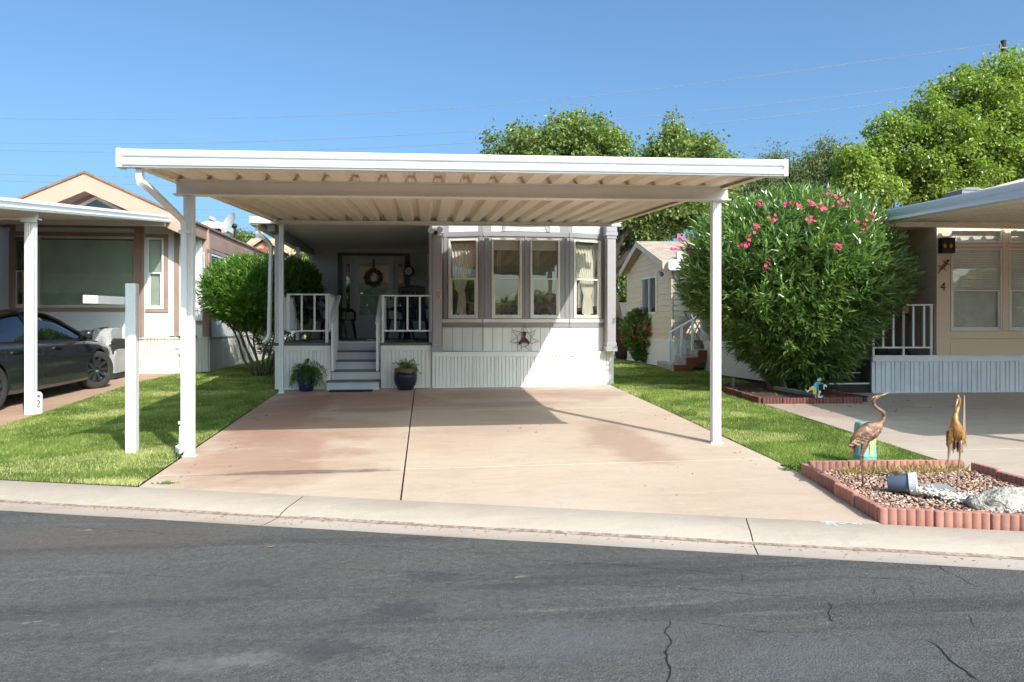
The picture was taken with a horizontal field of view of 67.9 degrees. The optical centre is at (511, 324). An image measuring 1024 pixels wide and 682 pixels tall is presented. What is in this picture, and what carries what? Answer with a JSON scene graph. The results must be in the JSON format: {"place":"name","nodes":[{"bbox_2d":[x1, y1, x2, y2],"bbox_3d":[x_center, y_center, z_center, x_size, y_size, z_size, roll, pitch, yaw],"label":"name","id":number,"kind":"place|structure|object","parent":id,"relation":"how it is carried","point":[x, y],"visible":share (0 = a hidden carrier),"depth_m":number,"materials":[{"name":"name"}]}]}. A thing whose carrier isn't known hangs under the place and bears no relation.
{"place":"outdoors","nodes":[
{"label":"outdoors","id":0,"kind":"place"},
{"bbox_2d":[0,373,177,425],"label":"neighbour driveway","id":1,"kind":"structure","parent":0,"point":[12,406],"depth_m":12.39,"materials":[{"name":"concrete"}]},
{"bbox_2d":[0,309,112,406],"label":"parked car","id":2,"kind":"object","parent":1,"relation":"on","point":[66,354],"visible":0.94,"depth_m":12.18,"materials":[{"name":"paint"}]},
{"bbox_2d":[0,197,170,414],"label":"carport","id":3,"kind":"object","parent":1,"relation":"on","point":[30,215],"visible":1,"depth_m":10.45,"materials":[{"name":"metal"}]},
{"bbox_2d":[37,391,42,413],"bbox_3d":[-6.580,1.115,10.565,0.094,0.356,0.039,0,0,-6],"label":"number marker","id":4,"kind":"object","parent":3,"relation":"attached to","point":[39,402],"visible":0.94,"depth_m":10.55,"materials":[{"name":"white paint"}]},
{"bbox_2d":[79,327,124,378],"bbox_3d":[-8.358,0.574,15.185,1.099,1.039,0.694,0,0,-6],"label":"grill cover","id":5,"kind":"object","parent":1,"relation":"on","point":[113,339],"visible":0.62,"depth_m":15.01,"materials":[{"name":"white fabric"}]},
{"bbox_2d":[0,359,278,485],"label":"lawn","id":6,"kind":"structure","parent":0,"point":[105,451],"depth_m":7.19,"materials":[{"name":"green plant"}]},
{"bbox_2d":[83,283,138,454],"bbox_3d":[-3.992,0.507,7.638,0.160,1.852,0.690,0,0,11],"label":"sign post","id":7,"kind":"object","parent":6,"relation":"on","point":[130,300],"visible":0.84,"depth_m":7.81,"materials":[{"name":"white paint"}]},
{"bbox_2d":[196,250,325,375],"bbox_3d":[-5.221,-0.214,15.692,2.879,2.644,2.621,0,0,-6],"label":"oleander bush","id":8,"kind":"object","parent":6,"relation":"on","point":[234,291],"visible":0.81,"depth_m":15.03,"materials":[{"name":"green plant"}]},
{"bbox_2d":[248,331,308,355],"bbox_3d":[-5.385,-0.110,18.420,2.257,2.325,2.299,0,0,-6],"label":"oleander hedge","id":9,"kind":"object","parent":6,"relation":"on","point":[258,338],"visible":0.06,"depth_m":18.02,"materials":[{"name":"green plant"}]},
{"bbox_2d":[8,351,921,553],"bbox_3d":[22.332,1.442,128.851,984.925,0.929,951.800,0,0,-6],"label":"ground","id":10,"kind":"structure","parent":0,"point":[752,380],"depth_m":8.84,"materials":[{"name":"soil"}]},
{"bbox_2d":[0,171,303,373],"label":"mobile home","id":11,"kind":"object","parent":10,"relation":"on","point":[75,263],"visible":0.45,"depth_m":16.09,"materials":[{"name":"beige plastic"}]},
{"bbox_2d":[15,235,23,306],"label":"window","id":12,"kind":"structure","parent":11,"relation":"in","point":[21,270],"depth_m":15.99,"materials":[{"name":"beige plastic"}]},
{"bbox_2d":[37,236,133,307],"bbox_3d":[-8.949,-1.100,16.016,1.984,1.500,0.087,0,0,-6],"label":"window","id":13,"kind":"structure","parent":11,"relation":"in","point":[67,270],"depth_m":16.02,"materials":[{"name":"green glass"}]},
{"bbox_2d":[79,197,120,209],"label":"gable window","id":14,"kind":"structure","parent":11,"relation":"in","point":[98,202],"depth_m":15.97,"materials":[{"name":"white plastic"}]},
{"bbox_2d":[147,237,163,308],"bbox_3d":[-7.611,-1.083,16.222,0.325,1.515,0.092,0,0,-17],"label":"window","id":15,"kind":"structure","parent":11,"relation":"in","point":[155,278],"depth_m":16.23,"materials":[{"name":"white plastic"}]},
{"bbox_2d":[203,252,225,311],"bbox_3d":[-6.764,-0.920,17.303,0.092,1.300,1.554,0,0,-6],"label":"window","id":16,"kind":"structure","parent":11,"relation":"in","point":[214,257],"depth_m":17.02,"materials":[{"name":"white plastic"}]},
{"bbox_2d":[208,212,236,238],"bbox_3d":[-7.512,-2.450,19.773,0.640,0.960,0.617,0,0,-6],"label":"satellite dish","id":17,"kind":"object","parent":11,"relation":"attached to","point":[228,222],"visible":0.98,"depth_m":19.92,"materials":[{"name":"white metal"}]},
{"bbox_2d":[229,227,256,242],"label":"young tree","id":18,"kind":"object","parent":10,"relation":"on","point":[244,236],"visible":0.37,"depth_m":55.70,"materials":[{"name":"green plant"}]},
{"bbox_2d":[247,231,295,255],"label":"house","id":19,"kind":"structure","parent":10,"relation":"on","point":[260,244],"depth_m":44.66,"materials":[{"name":"beige paint"}]},
{"bbox_2d":[249,216,617,389],"bbox_3d":[-1.918,-0.637,20.092,6.570,3.587,14.240,0,0,-6],"label":"mobile home","id":20,"kind":"object","parent":10,"relation":"on","point":[484,266],"visible":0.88,"depth_m":13.81,"materials":[{"name":"white metal"}]},
{"bbox_2d":[322,297,356,338],"bbox_3d":[-3.761,-0.134,16.576,0.739,0.932,0.630,0,0,-11],"label":"porch chair","id":21,"kind":"object","parent":20,"relation":"on","point":[352,320],"visible":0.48,"depth_m":16.35,"materials":[{"name":"black plastic"}]},
{"bbox_2d":[312,339,416,340],"bbox_3d":[-2.945,0.323,15.341,2.000,0.010,1.650,0,0,-6],"label":"porch rug","id":22,"kind":"object","parent":20,"relation":"on","point":[368,340],"visible":0.71,"depth_m":14.74,"materials":[{"name":"fabric"}]},
{"bbox_2d":[303,295,347,340],"bbox_3d":[-3.689,-0.134,14.998,0.739,0.932,0.630,0,0,9],"label":"porch chair","id":23,"kind":"object","parent":22,"relation":"on","point":[309,299],"visible":0.59,"depth_m":15.00,"materials":[{"name":"black plastic"}]},
{"bbox_2d":[384,298,415,339],"bbox_3d":[-2.244,-0.134,15.458,0.739,0.932,0.630,0,0,-16],"label":"porch chair","id":24,"kind":"object","parent":22,"relation":"on","point":[388,322],"visible":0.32,"depth_m":15.19,"materials":[{"name":"black plastic"}]},
{"bbox_2d":[363,259,382,288],"bbox_3d":[-3.189,-1.145,17.441,0.514,0.709,0.155,0,0,-6],"label":"wreath","id":25,"kind":"object","parent":20,"relation":"attached to","point":[375,271],"visible":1,"depth_m":17.44,"materials":[{"name":"green plant"}]},
{"bbox_2d":[359,261,388,314],"bbox_3d":[-3.187,-0.595,17.584,0.795,1.850,0.038,0,0,-6],"label":"door","id":26,"kind":"structure","parent":20,"relation":"in","point":[368,305],"depth_m":17.57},
{"bbox_2d":[354,256,393,337],"bbox_3d":[-3.179,-0.620,17.516,0.889,1.880,0.074,0,0,-6],"label":"storm door","id":27,"kind":"structure","parent":20,"relation":"in","point":[365,326],"depth_m":17.50,"materials":[{"name":"grey glass"}]},
{"bbox_2d":[404,262,413,275],"bbox_3d":[-2.323,-1.257,17.429,0.235,0.342,0.386,0,0,11],"label":"wall clock","id":28,"kind":"object","parent":20,"relation":"attached to","point":[408,270],"depth_m":17.26,"materials":[{"name":"black metal"}]},
{"bbox_2d":[398,285,428,340],"bbox_3d":[-1.905,-0.214,15.013,0.630,1.092,0.739,0,0,4],"label":"porch chair","id":29,"kind":"object","parent":20,"relation":"on","point":[413,306],"visible":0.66,"depth_m":14.78,"materials":[{"name":"black plastic"}]},
{"bbox_2d":[448,238,477,317],"bbox_3d":[-0.878,-0.823,13.740,0.546,1.435,0.082,0,0,12],"label":"window","id":30,"kind":"structure","parent":20,"relation":"in","point":[450,279],"depth_m":13.71,"materials":[{"name":"beige plastic"}]},
{"bbox_2d":[492,238,521,317],"bbox_3d":[-0.103,-0.823,13.745,0.543,1.435,0.142,0,0,-6],"label":"window","id":31,"kind":"structure","parent":20,"relation":"in","point":[497,243],"depth_m":13.70,"materials":[{"name":"beige plastic"}]},
{"bbox_2d":[509,324,538,350],"bbox_3d":[0.223,0.255,13.676,0.547,0.529,0.024,0,0,-6],"label":"sun ornament","id":32,"kind":"object","parent":20,"relation":"on","point":[523,340],"visible":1,"depth_m":13.67,"materials":[{"name":"brown metal"}]},
{"bbox_2d":[530,239,559,317],"bbox_3d":[0.594,-0.823,13.824,0.542,1.435,0.142,0,0,-6],"label":"window","id":33,"kind":"structure","parent":20,"relation":"in","point":[535,244],"depth_m":13.78,"materials":[{"name":"beige plastic"}]},
{"bbox_2d":[576,269,581,309],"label":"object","id":34,"kind":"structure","parent":20,"relation":"in","point":[577,277],"depth_m":17.08,"materials":[{"name":"beige fabric"}]},
{"bbox_2d":[573,240,600,317],"bbox_3d":[1.374,-0.823,14.003,0.579,1.435,0.082,0,0,-25],"label":"window","id":35,"kind":"structure","parent":20,"relation":"in","point":[598,279],"depth_m":14.01,"materials":[{"name":"beige plastic"}]},
{"bbox_2d":[0,502,1023,569],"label":"gutter","id":36,"kind":"object","parent":10,"relation":"on","point":[914,558],"visible":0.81,"depth_m":5.23,"materials":[{"name":"concrete"}]},
{"bbox_2d":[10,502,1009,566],"bbox_3d":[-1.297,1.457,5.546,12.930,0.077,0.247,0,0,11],"label":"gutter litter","id":37,"kind":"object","parent":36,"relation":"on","point":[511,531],"visible":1,"depth_m":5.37,"materials":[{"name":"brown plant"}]},
{"bbox_2d":[0,499,1023,559],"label":"gutter dirt","id":38,"kind":"structure","parent":36,"relation":"on","point":[590,533],"depth_m":5.37,"materials":[{"name":"brown soil"}]},
{"bbox_2d":[580,302,626,319],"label":"block wall","id":39,"kind":"structure","parent":10,"relation":"on","point":[623,306],"depth_m":31.72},
{"bbox_2d":[475,104,746,358],"bbox_3d":[2.993,-2.709,22.940,8.460,7.704,3.941,0,0,-6],"label":"shade tree","id":40,"kind":"object","parent":10,"relation":"on","point":[572,134],"visible":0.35,"depth_m":22.14,"materials":[{"name":"green plant"}]},
{"bbox_2d":[594,237,629,302],"bbox_3d":[5.254,-1.856,36.804,3.524,5.828,2.877,0,0,-6],"label":"garden tree","id":41,"kind":"object","parent":10,"relation":"on","point":[621,282],"visible":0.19,"depth_m":36.41,"materials":[{"name":"green plant"}]},
{"bbox_2d":[616,306,654,363],"bbox_3d":[3.380,0.284,19.449,1.499,1.487,1.546,0,0,-32],"label":"rose bush","id":42,"kind":"object","parent":10,"relation":"on","point":[633,342],"visible":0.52,"depth_m":19.18,"materials":[{"name":"green plant"}]},
{"bbox_2d":[619,241,745,367],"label":"cottage","id":43,"kind":"structure","parent":10,"relation":"on","point":[648,286],"depth_m":18.29,"materials":[{"name":"beige"}]},
{"bbox_2d":[641,275,655,313],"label":"window","id":44,"kind":"structure","parent":43,"relation":"in","point":[642,279],"depth_m":19.03,"materials":[{"name":"white plastic"}]},
{"bbox_2d":[667,248,770,381],"bbox_3d":[4.794,-0.342,15.847,2.298,2.817,3.425,0,0,-6],"label":"cottage porch","id":45,"kind":"object","parent":10,"relation":"on","point":[730,366],"visible":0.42,"depth_m":15.73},
{"bbox_2d":[683,311,699,339],"bbox_3d":[4.061,0.033,16.872,0.400,0.655,0.415,0,0,-6],"label":"folding table","id":46,"kind":"object","parent":45,"relation":"on","point":[690,324],"visible":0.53,"depth_m":16.98,"materials":[{"name":"plastic"}]},
{"bbox_2d":[750,395,761,403],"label":"edging block","id":47,"kind":"structure","parent":10,"relation":"on","point":[756,399],"depth_m":11.54,"materials":[{"name":"brick"}]},
{"bbox_2d":[734,129,847,222],"bbox_3d":[10.549,-3.174,28.425,6.628,8.264,2.713,0,0,-6],"label":"feathery tree","id":48,"kind":"object","parent":10,"relation":"on","point":[810,169],"visible":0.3,"depth_m":28.10,"materials":[{"name":"green plant"}]},
{"bbox_2d":[801,463,822,482],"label":"edging block","id":49,"kind":"structure","parent":10,"relation":"on","point":[809,471],"depth_m":6.69,"materials":[{"name":"concrete"}]},
{"bbox_2d":[808,460,847,471],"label":"edging block","id":50,"kind":"structure","parent":10,"relation":"on","point":[823,465],"depth_m":6.92,"materials":[{"name":"brick"}]},
{"bbox_2d":[817,472,840,493],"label":"edging block","id":51,"kind":"structure","parent":10,"relation":"on","point":[826,481],"depth_m":6.32,"materials":[{"name":"concrete"}]},
{"bbox_2d":[807,369,869,392],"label":"entry steps","id":52,"kind":"structure","parent":10,"relation":"on","point":[854,385],"depth_m":12.75,"materials":[{"name":"concrete"}]},
{"bbox_2d":[834,483,858,506],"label":"edging block","id":53,"kind":"structure","parent":10,"relation":"on","point":[844,493],"depth_m":5.95,"materials":[{"name":"concrete"}]},
{"bbox_2d":[847,460,886,469],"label":"edging block","id":54,"kind":"structure","parent":10,"relation":"on","point":[868,463],"depth_m":6.95,"materials":[{"name":"brick"}]},
{"bbox_2d":[855,495,882,521],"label":"edging block","id":55,"kind":"structure","parent":10,"relation":"on","point":[866,506],"depth_m":5.57,"materials":[{"name":"concrete"}]},
{"bbox_2d":[777,178,1023,392],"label":"mobile home","id":56,"kind":"object","parent":10,"relation":"on","point":[965,329],"visible":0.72,"depth_m":12.82,"materials":[{"name":"beige"}]},
{"bbox_2d":[897,300,909,354],"bbox_3d":[6.858,0.021,13.201,0.239,1.026,0.221,0,0,-6],"label":"plant stand","id":57,"kind":"object","parent":56,"relation":"on","point":[907,317],"visible":0.6,"depth_m":13.18,"materials":[{"name":"black metal"}]},
{"bbox_2d":[938,237,955,253],"bbox_3d":[7.269,-1.313,12.698,0.240,0.255,0.130,0,0,-2],"label":"wall sconce","id":58,"kind":"object","parent":56,"relation":"attached to","point":[946,245],"depth_m":12.65,"materials":[{"name":"black metal"}]},
{"bbox_2d":[950,248,1001,330],"bbox_3d":[7.824,-0.584,12.838,0.890,1.392,0.087,0,0,-2],"label":"window","id":59,"kind":"structure","parent":56,"relation":"in","point":[975,276],"depth_m":12.86,"materials":[{"name":"white glass"}]},
{"bbox_2d":[950,229,1001,242],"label":"window","id":60,"kind":"structure","parent":56,"relation":"in","point":[961,235],"depth_m":12.87,"materials":[{"name":"clear glass"}]},
{"bbox_2d":[1008,248,1023,330],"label":"window","id":61,"kind":"structure","parent":56,"relation":"in","point":[1016,255],"depth_m":12.90,"materials":[{"name":"grey glass"}]},
{"bbox_2d":[1009,229,1023,242],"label":"window","id":62,"kind":"structure","parent":56,"relation":"in","point":[1015,235],"depth_m":12.90,"materials":[{"name":"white glass"}]},
{"bbox_2d":[886,459,924,468],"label":"edging block","id":63,"kind":"structure","parent":10,"relation":"on","point":[906,462],"depth_m":6.97,"materials":[{"name":"brick"}]},
{"bbox_2d":[878,507,933,526],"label":"edging block","id":64,"kind":"structure","parent":10,"relation":"on","point":[905,516],"depth_m":5.36,"materials":[{"name":"concrete"}]},
{"bbox_2d":[820,41,1023,215],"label":"shade tree","id":65,"kind":"object","parent":10,"relation":"on","point":[957,141],"visible":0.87,"depth_m":26.09,"materials":[{"name":"green plant"}]},
{"bbox_2d":[925,459,963,470],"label":"edging block","id":66,"kind":"structure","parent":10,"relation":"on","point":[944,462],"depth_m":6.99,"materials":[{"name":"brick"}]},
{"bbox_2d":[933,510,989,529],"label":"edging block","id":67,"kind":"structure","parent":10,"relation":"on","point":[962,519],"depth_m":5.29,"materials":[{"name":"concrete"}]},
{"bbox_2d":[971,462,1001,478],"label":"edging block","id":68,"kind":"structure","parent":10,"relation":"on","point":[991,471],"depth_m":6.74,"materials":[{"name":"brick"}]},
{"bbox_2d":[999,40,1007,60],"bbox_3d":[23.872,-6.316,36.920,0.430,14.931,0.340,0,0,-6],"label":"utility pole","id":69,"kind":"object","parent":10,"relation":"on","point":[1003,42],"visible":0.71,"depth_m":36.82,"materials":[{"name":"brown wood"}]},
{"bbox_2d":[5,131,872,176],"bbox_3d":[-21.368,-9.222,41.949,91.066,2.709,0.839,0,0,7],"label":"power line","id":70,"kind":"object","parent":69,"relation":"attached to","point":[727,147],"visible":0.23,"depth_m":37.98,"materials":[{"name":"grey metal"}]},
{"bbox_2d":[8,98,920,151],"bbox_3d":[-21.368,-10.637,41.949,91.066,2.838,0.839,0,0,7],"label":"power line","id":71,"kind":"object","parent":69,"relation":"attached to","point":[477,142],"visible":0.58,"depth_m":39.26,"materials":[{"name":"grey metal"}]},
{"bbox_2d":[0,81,953,143],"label":"power line","id":72,"kind":"object","parent":69,"relation":"attached to","point":[459,131],"visible":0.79,"depth_m":39.60,"materials":[{"name":"grey metal"}]},
{"bbox_2d":[0,40,1023,118],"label":"power line","id":73,"kind":"object","parent":69,"relation":"attached to","point":[585,96],"visible":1,"depth_m":38.96,"materials":[{"name":"grey metal"}]},
{"bbox_2d":[990,512,1023,530],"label":"edging block","id":74,"kind":"structure","parent":10,"relation":"on","point":[1008,521],"depth_m":5.25,"materials":[{"name":"concrete"}]},
{"bbox_2d":[997,471,1023,486],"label":"edging block","id":75,"kind":"structure","parent":10,"relation":"on","point":[1009,477],"depth_m":6.43,"materials":[{"name":"concrete"}]},
{"bbox_2d":[139,385,879,530],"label":"driveway","id":76,"kind":"structure","parent":0,"point":[578,448],"depth_m":7.62,"materials":[{"name":"pink concrete"}]},
{"bbox_2d":[289,358,328,391],"bbox_3d":[-3.500,0.864,13.010,0.684,0.577,0.590,0,0,-6],"label":"potted fern","id":77,"kind":"object","parent":76,"relation":"on","point":[305,376],"visible":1,"depth_m":12.97,"materials":[{"name":"green plant"}]},
{"bbox_2d":[329,389,372,391],"bbox_3d":[-2.765,1.142,13.059,0.730,0.014,0.255,0,0,-6],"label":"doormat","id":78,"kind":"object","parent":76,"relation":"on","point":[355,390],"visible":1,"depth_m":12.98,"materials":[{"name":"black rubber"}]},
{"bbox_2d":[326,295,381,389],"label":"porch steps","id":79,"kind":"structure","parent":76,"relation":"on","point":[356,358],"depth_m":13.67,"materials":[{"name":"grey wood"}]},
{"bbox_2d":[393,357,421,389],"bbox_3d":[-1.854,0.857,13.242,0.512,0.577,0.425,0,0,-20],"label":"potted plant","id":80,"kind":"object","parent":76,"relation":"on","point":[405,375],"visible":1,"depth_m":13.10,"materials":[{"name":"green plant"}]},
{"bbox_2d":[116,148,787,456],"bbox_3d":[-0.680,-0.267,9.933,5.997,3.212,6.668,0,0,-6],"label":"carport","id":81,"kind":"object","parent":76,"relation":"on","point":[305,188],"visible":1,"depth_m":7.81,"materials":[{"name":"metal"}]},
{"bbox_2d":[0,510,1023,681],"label":"street","id":82,"kind":"structure","parent":0,"point":[284,608],"depth_m":3.90,"materials":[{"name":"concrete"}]},
{"bbox_2d":[664,622,671,681],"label":"road crack","id":83,"kind":"object","parent":82,"relation":"on","point":[665,652],"visible":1,"depth_m":3.39,"materials":[{"name":"black asphalt"}]},
{"bbox_2d":[0,480,1023,556],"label":"kerb","id":84,"kind":"structure","parent":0,"point":[920,538],"depth_m":5.57,"materials":[{"name":"beige concrete"}]},
{"bbox_2d":[0,0,1023,301],"label":"sky","id":85,"kind":"structure","parent":0,"point":[103,76],"materials":[{"name":"blue"}]},
{"bbox_2d":[466,293,581,314],"bbox_3d":[0.153,-0.150,14.645,2.400,0.921,0.830,0,0,-6],"label":"sofa","id":86,"kind":"object","parent":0,"point":[546,306],"visible":0.24,"depth_m":14.27,"materials":[{"name":"beige fabric"}]},
{"bbox_2d":[611,358,935,472],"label":"lawn","id":87,"kind":"structure","parent":0,"point":[766,432],"depth_m":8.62,"materials":[{"name":"green plant"}]},
{"bbox_2d":[657,317,706,371],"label":"side steps","id":88,"kind":"structure","parent":87,"relation":"on","point":[694,358],"depth_m":16.55,"materials":[{"name":"concrete"}]},
{"bbox_2d":[780,459,942,470],"bbox_3d":[3.341,1.327,7.197,1.701,0.099,0.312,0,0,-6],"label":"clover","id":89,"kind":"object","parent":87,"relation":"on","point":[795,466],"visible":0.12,"depth_m":7.02,"materials":[{"name":"green plant"}]},
{"bbox_2d":[853,421,876,459],"bbox_3d":[3.383,1.150,7.286,0.196,0.428,0.178,0,0,-6],"label":"utility pedestal","id":90,"kind":"object","parent":87,"relation":"on","point":[870,453],"visible":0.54,"depth_m":7.22,"materials":[{"name":"teal paint"}]},
{"bbox_2d":[766,392,1023,476],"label":"neighbour driveway","id":91,"kind":"structure","parent":0,"point":[994,425],"depth_m":9.88,"materials":[{"name":"concrete"}]},
{"bbox_2d":[762,398,781,403],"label":"edging block","id":92,"kind":"structure","parent":91,"relation":"on","point":[771,400],"depth_m":11.44,"materials":[{"name":"brick"}]},
{"bbox_2d":[723,383,844,397],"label":"bed soil","id":93,"kind":"structure","parent":91,"relation":"on","point":[751,388],"depth_m":12.65,"materials":[{"name":"brown soil"}]},
{"bbox_2d":[774,386,818,397],"bbox_3d":[4.610,1.097,12.327,0.100,0.116,0.856,0,0,-29],"label":"timber edge","id":94,"kind":"object","parent":93,"relation":"on","point":[793,391],"visible":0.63,"depth_m":12.29,"materials":[{"name":"brown wood"}]},
{"bbox_2d":[670,180,926,391],"bbox_3d":[4.825,-0.560,13.095,4.460,3.743,4.051,0,0,-6],"label":"oleander bush","id":95,"kind":"object","parent":93,"relation":"on","point":[857,280],"visible":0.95,"depth_m":12.01,"materials":[{"name":"green plant"}]},
{"bbox_2d":[805,378,826,397],"bbox_3d":[4.708,0.996,11.756,0.350,0.333,0.036,0,0,-6],"label":"boy ornament","id":96,"kind":"object","parent":93,"relation":"on","point":[815,387],"visible":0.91,"depth_m":11.75,"materials":[{"name":"blue paint"}]},
{"bbox_2d":[782,398,801,403],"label":"edging block","id":97,"kind":"structure","parent":91,"relation":"on","point":[791,400],"depth_m":11.44,"materials":[{"name":"brick"}]},
{"bbox_2d":[802,398,821,403],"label":"edging block","id":98,"kind":"structure","parent":91,"relation":"on","point":[811,400],"depth_m":11.46,"materials":[{"name":"brick"}]},
{"bbox_2d":[822,397,842,403],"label":"edging block","id":99,"kind":"structure","parent":91,"relation":"on","point":[831,400],"depth_m":11.47,"materials":[{"name":"brick"}]},
{"bbox_2d":[842,397,862,403],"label":"edging block","id":100,"kind":"structure","parent":91,"relation":"on","point":[848,400],"depth_m":11.47,"materials":[{"name":"brick"}]},
{"bbox_2d":[882,181,1023,228],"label":"carport","id":101,"kind":"object","parent":91,"relation":"on","point":[1000,207],"visible":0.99,"depth_m":11.26,"materials":[{"name":"metal"}]},
{"bbox_2d":[823,468,1023,513],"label":"gravel","id":102,"kind":"structure","parent":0,"point":[894,498],"depth_m":6.32,"materials":[{"name":"brown gravel"}]},
{"bbox_2d":[848,392,890,486],"bbox_3d":[2.960,0.968,6.323,0.417,0.803,0.146,0,0,-6],"label":"heron statue","id":103,"kind":"object","parent":102,"relation":"on","point":[864,434],"visible":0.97,"depth_m":6.29,"materials":[{"name":"orange metal"}]},
{"bbox_2d":[887,472,917,495],"bbox_3d":[3.123,1.267,6.075,0.223,0.185,0.184,0,0,30],"label":"tipped pot","id":104,"kind":"object","parent":102,"relation":"on","point":[903,483],"visible":0.98,"depth_m":6.02,"materials":[{"name":"ceramic"}]},
{"bbox_2d":[831,460,976,479],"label":"dry weeds","id":105,"kind":"object","parent":102,"relation":"on","point":[921,468],"visible":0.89,"depth_m":6.83,"materials":[{"name":"plant"}]},
{"bbox_2d":[918,483,955,491],"bbox_3d":[3.457,1.330,6.188,0.234,0.043,0.171,0,0,1],"label":"flagstone","id":106,"kind":"object","parent":102,"relation":"on","point":[941,486],"visible":0.55,"depth_m":6.19,"materials":[{"name":"grey stone"}]},
{"bbox_2d":[943,394,966,490],"bbox_3d":[3.649,0.975,6.252,0.289,0.794,0.136,0,0,-37],"label":"heron statue","id":107,"kind":"object","parent":102,"relation":"on","point":[955,435],"visible":0.97,"depth_m":6.23,"materials":[{"name":"gold metal"}]},
{"bbox_2d":[907,485,1023,512],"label":"white pebbles","id":108,"kind":"object","parent":102,"relation":"on","point":[958,497],"visible":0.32,"depth_m":5.89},
{"bbox_2d":[964,486,1023,512],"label":"rock","id":109,"kind":"object","parent":102,"relation":"on","point":[1003,499],"visible":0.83,"depth_m":5.59,"materials":[{"name":"grey stone"}]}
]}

